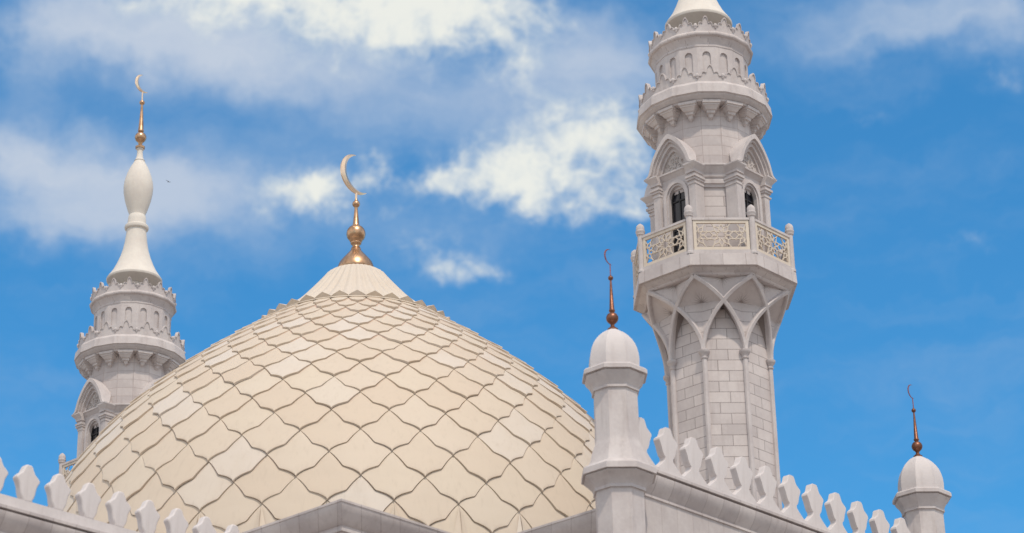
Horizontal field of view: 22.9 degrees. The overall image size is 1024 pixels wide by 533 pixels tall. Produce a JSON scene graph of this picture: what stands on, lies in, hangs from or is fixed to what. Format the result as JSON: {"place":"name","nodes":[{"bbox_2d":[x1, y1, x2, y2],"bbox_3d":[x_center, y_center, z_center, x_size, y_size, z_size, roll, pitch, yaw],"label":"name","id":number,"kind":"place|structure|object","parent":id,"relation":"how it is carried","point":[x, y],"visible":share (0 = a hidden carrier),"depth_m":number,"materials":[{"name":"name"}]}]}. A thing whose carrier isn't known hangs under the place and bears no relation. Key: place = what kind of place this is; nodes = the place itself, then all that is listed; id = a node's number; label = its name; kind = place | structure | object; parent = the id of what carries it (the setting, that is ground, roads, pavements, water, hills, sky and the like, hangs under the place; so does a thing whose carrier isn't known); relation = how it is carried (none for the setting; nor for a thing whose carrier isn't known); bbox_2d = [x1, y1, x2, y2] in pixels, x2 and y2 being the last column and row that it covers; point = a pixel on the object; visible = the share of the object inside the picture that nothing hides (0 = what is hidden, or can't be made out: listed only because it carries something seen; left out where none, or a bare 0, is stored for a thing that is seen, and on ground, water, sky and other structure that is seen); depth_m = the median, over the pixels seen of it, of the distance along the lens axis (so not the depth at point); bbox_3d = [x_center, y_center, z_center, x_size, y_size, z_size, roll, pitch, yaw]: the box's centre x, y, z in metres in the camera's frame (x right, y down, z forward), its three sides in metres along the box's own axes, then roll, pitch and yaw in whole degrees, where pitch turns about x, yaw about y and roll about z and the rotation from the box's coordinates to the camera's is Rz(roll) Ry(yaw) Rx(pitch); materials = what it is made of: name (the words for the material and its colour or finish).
{"place":"outdoors","nodes":[
{"label":"outdoors","id":0,"kind":"place"},
{"bbox_2d":[0,0,1023,532],"label":"sky","id":1,"kind":"structure","parent":0,"point":[499,149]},
{"label":"ground","id":2,"kind":"structure","parent":0,"visible":0},
{"bbox_2d":[58,75,185,477],"bbox_3d":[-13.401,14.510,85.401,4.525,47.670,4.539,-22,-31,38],"label":"minaret","id":3,"kind":"object","parent":2,"relation":"on","point":[130,348],"visible":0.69,"depth_m":89.58,"materials":[{"name":"stone"}]},
{"bbox_2d":[0,154,951,532],"bbox_3d":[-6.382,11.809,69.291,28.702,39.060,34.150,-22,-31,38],"label":"mosque","id":4,"kind":"structure","parent":2,"relation":"on","point":[354,392],"depth_m":68.90,"materials":[{"name":"stone"}]},
{"bbox_2d":[631,0,796,510],"bbox_3d":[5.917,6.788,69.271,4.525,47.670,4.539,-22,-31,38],"label":"minaret","id":5,"kind":"object","parent":2,"relation":"on","point":[714,283],"visible":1,"depth_m":71.17,"materials":[{"name":"stone"}]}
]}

